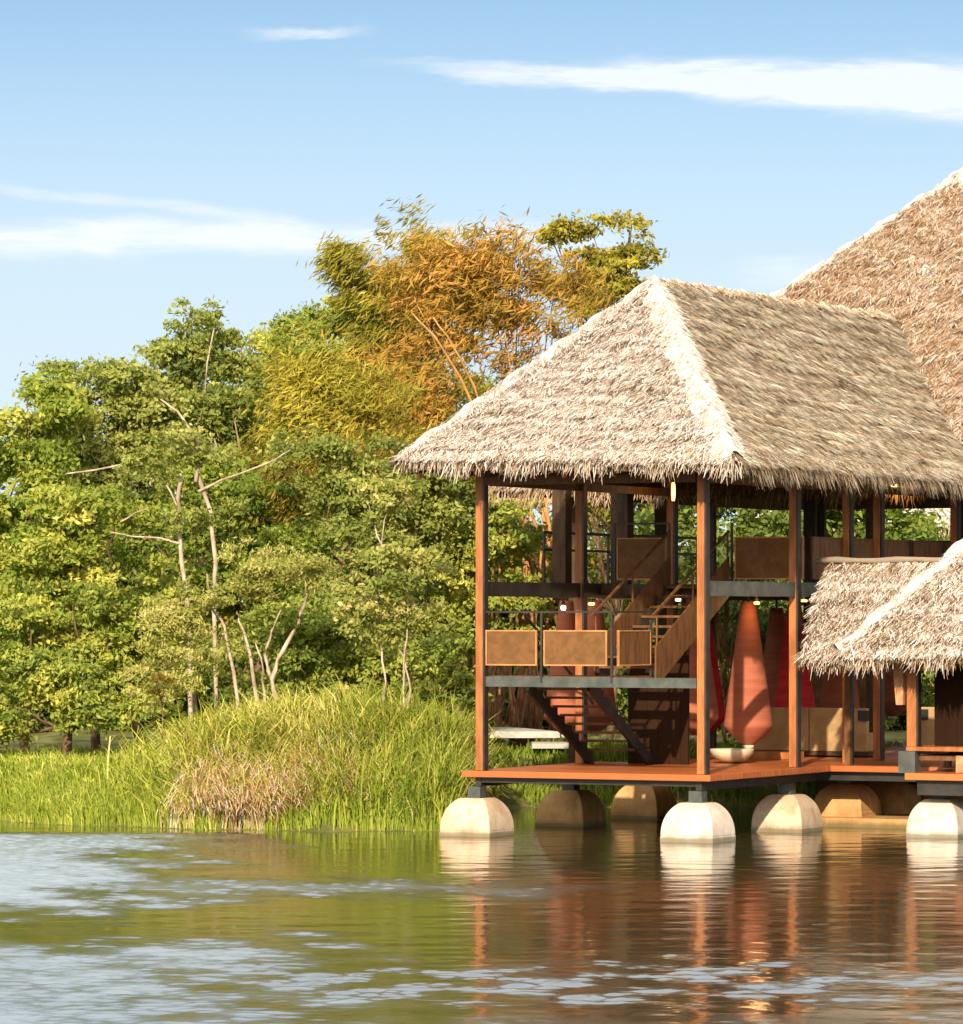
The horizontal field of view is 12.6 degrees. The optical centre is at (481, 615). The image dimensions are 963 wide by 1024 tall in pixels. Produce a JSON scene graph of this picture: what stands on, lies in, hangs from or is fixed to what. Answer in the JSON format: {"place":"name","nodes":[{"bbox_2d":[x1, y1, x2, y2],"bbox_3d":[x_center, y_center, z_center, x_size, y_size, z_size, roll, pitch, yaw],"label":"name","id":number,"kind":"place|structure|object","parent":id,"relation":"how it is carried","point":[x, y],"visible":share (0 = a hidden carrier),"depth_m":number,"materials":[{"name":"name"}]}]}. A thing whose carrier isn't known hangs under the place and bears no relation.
{"place":"outdoors","nodes":[
{"label":"outdoors","id":0,"kind":"place"},
{"bbox_2d":[85,670,521,830],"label":"reed grass","id":1,"kind":"structure","parent":0,"point":[143,746],"depth_m":72.71,"materials":[{"name":"green plant"}]},
{"bbox_2d":[0,620,912,831],"bbox_3d":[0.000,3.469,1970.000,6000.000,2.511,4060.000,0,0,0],"label":"ground","id":2,"kind":"structure","parent":0,"point":[52,738],"depth_m":82.05,"materials":[{"name":"soil"}]},
{"bbox_2d":[0,421,92,732],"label":"backdrop tree","id":3,"kind":"object","parent":2,"relation":"on","point":[34,726],"visible":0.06,"depth_m":102.52,"materials":[{"name":"green plant"}]},
{"bbox_2d":[0,354,105,750],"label":"broadleaf tree","id":4,"kind":"object","parent":2,"relation":"on","point":[63,406],"visible":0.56,"depth_m":83.61,"materials":[{"name":"green plant"}]},
{"bbox_2d":[0,743,175,825],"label":"meadow grass","id":5,"kind":"structure","parent":2,"relation":"on","point":[22,767],"depth_m":75.81,"materials":[{"name":"green plant"}]},
{"bbox_2d":[0,575,178,756],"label":"broad shrub","id":6,"kind":"object","parent":2,"relation":"on","point":[76,694],"visible":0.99,"depth_m":79.20,"materials":[{"name":"green plant"}]},
{"bbox_2d":[15,353,200,750],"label":"broadleaf tree","id":7,"kind":"object","parent":2,"relation":"on","point":[121,398],"visible":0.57,"depth_m":86.07,"materials":[{"name":"green plant"}]},
{"bbox_2d":[0,478,227,750],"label":"broad shrub","id":8,"kind":"object","parent":2,"relation":"on","point":[47,551],"visible":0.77,"depth_m":80.12,"materials":[{"name":"green plant"}]},
{"bbox_2d":[6,406,240,731],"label":"backdrop tree","id":9,"kind":"object","parent":2,"relation":"on","point":[209,694],"visible":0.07,"depth_m":103.93,"materials":[{"name":"green plant"}]},
{"bbox_2d":[144,662,178,738],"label":"young tree","id":10,"kind":"object","parent":2,"relation":"on","point":[156,678],"visible":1,"depth_m":74.83,"materials":[{"name":"green plant"}]},
{"bbox_2d":[65,399,289,719],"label":"slender tree","id":11,"kind":"object","parent":2,"relation":"on","point":[180,452],"visible":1,"depth_m":79.36,"materials":[{"name":"green plant"}]},
{"bbox_2d":[107,294,291,715],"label":"broadleaf tree","id":12,"kind":"object","parent":2,"relation":"on","point":[194,358],"visible":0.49,"depth_m":87.02,"materials":[{"name":"green plant"}]},
{"bbox_2d":[125,382,311,725],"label":"backdrop tree","id":13,"kind":"object","parent":2,"relation":"on","point":[255,520],"visible":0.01,"depth_m":105.73,"materials":[{"name":"green plant"}]},
{"bbox_2d":[0,753,443,830],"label":"shore grass","id":14,"kind":"structure","parent":2,"relation":"on","point":[121,817],"depth_m":73.18,"materials":[{"name":"green plant"}]},
{"bbox_2d":[111,535,345,715],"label":"pale shrub","id":15,"kind":"object","parent":2,"relation":"on","point":[172,617],"visible":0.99,"depth_m":75.28,"materials":[{"name":"green plant"}]},
{"bbox_2d":[94,443,368,679],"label":"broadleaf tree","id":16,"kind":"object","parent":2,"relation":"on","point":[298,538],"visible":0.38,"depth_m":83.42,"materials":[{"name":"green plant"}]},
{"bbox_2d":[200,308,356,699],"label":"broadleaf tree","id":17,"kind":"object","parent":2,"relation":"on","point":[262,338],"visible":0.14,"depth_m":90.48,"materials":[{"name":"green plant"}]},
{"bbox_2d":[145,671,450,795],"bbox_3d":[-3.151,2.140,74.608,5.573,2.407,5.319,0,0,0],"label":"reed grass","id":18,"kind":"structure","parent":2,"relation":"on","point":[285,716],"depth_m":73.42,"materials":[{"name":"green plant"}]},
{"bbox_2d":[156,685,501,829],"bbox_3d":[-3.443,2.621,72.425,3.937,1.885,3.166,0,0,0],"label":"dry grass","id":19,"kind":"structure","parent":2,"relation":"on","point":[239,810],"depth_m":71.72,"materials":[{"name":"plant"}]},
{"bbox_2d":[212,305,453,692],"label":"bamboo clump","id":20,"kind":"object","parent":2,"relation":"on","point":[322,396],"visible":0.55,"depth_m":85.46,"materials":[{"name":"yellow plant"}]},
{"bbox_2d":[196,513,474,713],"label":"backdrop tree","id":21,"kind":"object","parent":2,"relation":"on","point":[240,667],"visible":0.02,"depth_m":102.07,"materials":[{"name":"green plant"}]},
{"bbox_2d":[213,583,494,714],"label":"broad shrub","id":22,"kind":"object","parent":2,"relation":"on","point":[354,663],"visible":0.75,"depth_m":78.24,"materials":[{"name":"green plant"}]},
{"bbox_2d":[276,271,466,644],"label":"broadleaf tree","id":23,"kind":"object","parent":2,"relation":"on","point":[311,310],"visible":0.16,"depth_m":92.33,"materials":[{"name":"green plant"}]},
{"bbox_2d":[255,420,494,644],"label":"broadleaf tree","id":24,"kind":"object","parent":2,"relation":"on","point":[422,516],"visible":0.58,"depth_m":81.63,"materials":[{"name":"green plant"}]},
{"bbox_2d":[313,470,464,711],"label":"young tree","id":25,"kind":"object","parent":2,"relation":"on","point":[388,495],"visible":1,"depth_m":73.36,"materials":[{"name":"green plant"}]},
{"bbox_2d":[240,412,543,701],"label":"bamboo clump","id":26,"kind":"object","parent":2,"relation":"on","point":[379,451],"visible":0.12,"depth_m":84.02,"materials":[{"name":"green plant"}]},
{"bbox_2d":[498,498,587,629],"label":"bamboo canes","id":27,"kind":"object","parent":26,"relation":"attached to","point":[545,517],"visible":0.11,"depth_m":84.61,"materials":[{"name":"plant"}]},
{"bbox_2d":[296,193,508,720],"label":"bamboo clump","id":28,"kind":"object","parent":2,"relation":"on","point":[343,262],"visible":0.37,"depth_m":91.50,"materials":[{"name":"green plant"}]},
{"bbox_2d":[367,486,555,712],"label":"broadleaf tree","id":29,"kind":"object","parent":2,"relation":"on","point":[508,537],"visible":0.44,"depth_m":82.34,"materials":[{"name":"green green leaf"},{"name":"brown bark"}]},
{"bbox_2d":[336,204,625,742],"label":"bamboo clump","id":30,"kind":"object","parent":2,"relation":"on","point":[470,274],"visible":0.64,"depth_m":89.02,"materials":[{"name":"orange plant"}]},
{"bbox_2d":[410,311,478,401],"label":"bamboo canes","id":31,"kind":"object","parent":30,"relation":"attached to","point":[452,364],"visible":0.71,"depth_m":85.47,"materials":[{"name":"orange plant"}]},
{"bbox_2d":[443,636,566,748],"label":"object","id":32,"kind":"object","parent":2,"relation":"on","point":[519,712],"visible":0.26,"depth_m":88.04,"materials":[{"name":"plant"}]},
{"bbox_2d":[415,353,627,729],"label":"backdrop tree","id":33,"kind":"object","parent":2,"relation":"on","point":[515,668],"visible":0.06,"depth_m":104.01,"materials":[{"name":"green plant"}]},
{"bbox_2d":[488,727,559,737],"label":"concrete terrace","id":34,"kind":"structure","parent":2,"relation":"on","point":[515,732],"depth_m":84.50,"materials":[{"name":"white concrete"}]},
{"bbox_2d":[528,208,669,737],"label":"broadleaf tree","id":35,"kind":"object","parent":2,"relation":"on","point":[621,261],"visible":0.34,"depth_m":96.56,"materials":[{"name":"green green broad leaf"},{"name":"brown bark"}]},
{"bbox_2d":[515,500,729,728],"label":"backdrop tree","id":36,"kind":"object","parent":2,"relation":"on","point":[593,558],"visible":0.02,"depth_m":106.19,"materials":[{"name":"green plant"}]},
{"bbox_2d":[489,734,916,806],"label":"lawn grass","id":37,"kind":"structure","parent":2,"relation":"on","point":[525,792],"depth_m":80.89,"materials":[{"name":"green plant"}]},
{"bbox_2d":[531,742,568,748],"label":"concrete step","id":38,"kind":"object","parent":37,"relation":"on","point":[549,745],"visible":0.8,"depth_m":82.80,"materials":[{"name":"white concrete"}]},
{"bbox_2d":[589,503,841,732],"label":"backdrop tree","id":39,"kind":"object","parent":2,"relation":"on","point":[775,523],"visible":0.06,"depth_m":102.22,"materials":[{"name":"green plant"}]},
{"bbox_2d":[488,167,962,762],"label":"thatched hall","id":40,"kind":"structure","parent":2,"relation":"on","point":[906,265],"depth_m":80.83,"materials":[{"name":"plant"}]},
{"bbox_2d":[561,598,565,609],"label":"ceiling lamp","id":41,"kind":"object","parent":40,"relation":"attached to","point":[563,606],"visible":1,"depth_m":75.87,"materials":[{"name":"white"}]},
{"bbox_2d":[544,598,588,737],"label":"cone lantern","id":42,"kind":"object","parent":40,"relation":"hanging from","point":[565,621],"visible":0.34,"depth_m":76.78,"materials":[{"name":"red fabric"}]},
{"bbox_2d":[588,598,594,604],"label":"ceiling lamp","id":43,"kind":"object","parent":40,"relation":"attached to","point":[591,601],"visible":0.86,"depth_m":77.47,"materials":[{"name":"white"}]},
{"bbox_2d":[587,598,615,735],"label":"cone lantern","id":44,"kind":"object","parent":40,"relation":"hanging from","point":[609,692],"visible":0.33,"depth_m":78.32,"materials":[{"name":"orange fabric"}]},
{"bbox_2d":[671,482,674,500],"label":"ceiling lamp","id":45,"kind":"object","parent":40,"relation":"attached to","point":[673,491],"visible":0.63,"depth_m":74.97,"materials":[{"name":"white"}]},
{"bbox_2d":[710,620,724,733],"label":"cone lantern","id":46,"kind":"object","parent":40,"relation":"hanging from","point":[718,690],"visible":0.22,"depth_m":79.32,"materials":[{"name":"fabric"}]},
{"bbox_2d":[717,600,744,743],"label":"hanging vine","id":47,"kind":"object","parent":40,"relation":"hanging from","point":[727,664],"visible":0.76,"depth_m":83.96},
{"bbox_2d":[764,599,784,706],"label":"cone lantern","id":48,"kind":"object","parent":40,"relation":"hanging from","point":[774,638],"visible":0.24,"depth_m":81.81,"materials":[{"name":"red fabric"}]},
{"bbox_2d":[753,707,872,755],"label":"sofa","id":49,"kind":"object","parent":40,"relation":"on","point":[821,731],"visible":0.77,"depth_m":76.50,"materials":[{"name":"beige fabric"}]},
{"bbox_2d":[810,665,865,707],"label":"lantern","id":50,"kind":"object","parent":40,"relation":"on","point":[818,679],"visible":0.14,"depth_m":81.33,"materials":[{"name":"brown"}]},
{"bbox_2d":[819,665,859,707],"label":"cone lantern","id":51,"kind":"object","parent":40,"relation":"hanging from","point":[831,693],"visible":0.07,"depth_m":80.23,"materials":[{"name":"orange fabric"}]},
{"bbox_2d":[885,666,906,718],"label":"cone lantern","id":52,"kind":"object","parent":40,"relation":"hanging from","point":[893,710],"visible":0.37,"depth_m":86.20,"materials":[{"name":"orange fabric"}]},
{"bbox_2d":[920,707,943,753],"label":"sofa","id":53,"kind":"object","parent":40,"relation":"on","point":[927,725],"visible":0.31,"depth_m":77.17,"materials":[{"name":"beige fabric"}]},
{"bbox_2d":[615,579,933,741],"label":"broad shrub","id":54,"kind":"object","parent":2,"relation":"on","point":[763,619],"visible":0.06,"depth_m":91.41,"materials":[{"name":"green plant"}]},
{"bbox_2d":[724,509,949,730],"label":"backdrop tree","id":55,"kind":"object","parent":2,"relation":"on","point":[908,526],"visible":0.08,"depth_m":104.23,"materials":[{"name":"green plant"}]},
{"bbox_2d":[751,508,949,693],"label":"distant lodge","id":56,"kind":"structure","parent":2,"relation":"on","point":[945,512],"depth_m":115.54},
{"bbox_2d":[0,807,962,1023],"bbox_3d":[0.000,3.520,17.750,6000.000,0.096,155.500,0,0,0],"label":"water","id":57,"kind":"structure","parent":0,"point":[624,921],"depth_m":49.43,"materials":[{"name":"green liquid"}]},
{"bbox_2d":[385,275,962,842],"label":"thatched pavilion","id":58,"kind":"structure","parent":57,"relation":"in","point":[655,385],"depth_m":70.74,"materials":[{"name":"plant"}]},
{"bbox_2d":[690,638,718,738],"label":"cone lantern","id":59,"kind":"object","parent":58,"relation":"hanging from","point":[714,715],"visible":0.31,"depth_m":75.76,"materials":[{"name":"red fabric"}]},
{"bbox_2d":[710,748,753,762],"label":"bowl table","id":60,"kind":"object","parent":58,"relation":"on","point":[731,755],"visible":1,"depth_m":73.04,"materials":[{"name":"white ceramic"}]},
{"bbox_2d":[724,596,772,748],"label":"cone lantern","id":61,"kind":"object","parent":58,"relation":"hanging from","point":[748,722],"visible":1,"depth_m":73.27,"materials":[{"name":"fabric"}]},
{"bbox_2d":[754,596,759,604],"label":"ceiling lamp","id":62,"kind":"object","parent":58,"relation":"attached to","point":[756,599],"visible":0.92,"depth_m":73.07,"materials":[{"name":"brown"}]},
{"bbox_2d":[710,751,803,758],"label":"platform","id":63,"kind":"structure","parent":58,"relation":"on","point":[770,755],"depth_m":75.34,"materials":[{"name":"brown wood"}]},
{"bbox_2d":[773,604,815,707],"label":"cone lantern","id":64,"kind":"object","parent":58,"relation":"hanging from","point":[781,699],"visible":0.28,"depth_m":78.80,"materials":[{"name":"red fabric"}]},
{"bbox_2d":[792,556,962,766],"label":"walkway roof","id":65,"kind":"structure","parent":58,"relation":"on","point":[855,592],"depth_m":70.86,"materials":[{"name":"beige wicker"}]},
{"bbox_2d":[821,813,909,828],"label":"stone plinth","id":66,"kind":"structure","parent":57,"relation":"in","point":[899,821],"depth_m":72.47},
{"bbox_2d":[817,780,962,800],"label":"beam","id":67,"kind":"structure","parent":66,"relation":"on","point":[821,784],"depth_m":75.41,"materials":[{"name":"metal"}]},
{"bbox_2d":[826,539,962,838],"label":"waterside hut","id":68,"kind":"object","parent":57,"relation":"in","point":[915,625],"visible":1,"depth_m":68.99,"materials":[{"name":"plant"}]},
{"bbox_2d":[0,0,962,601],"label":"sky","id":69,"kind":"structure","parent":0,"point":[153,153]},
{"bbox_2d":[956,755,962,772],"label":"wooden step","id":70,"kind":"object","parent":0,"point":[959,764],"visible":1,"depth_m":68.95,"materials":[{"name":"orange wood"}]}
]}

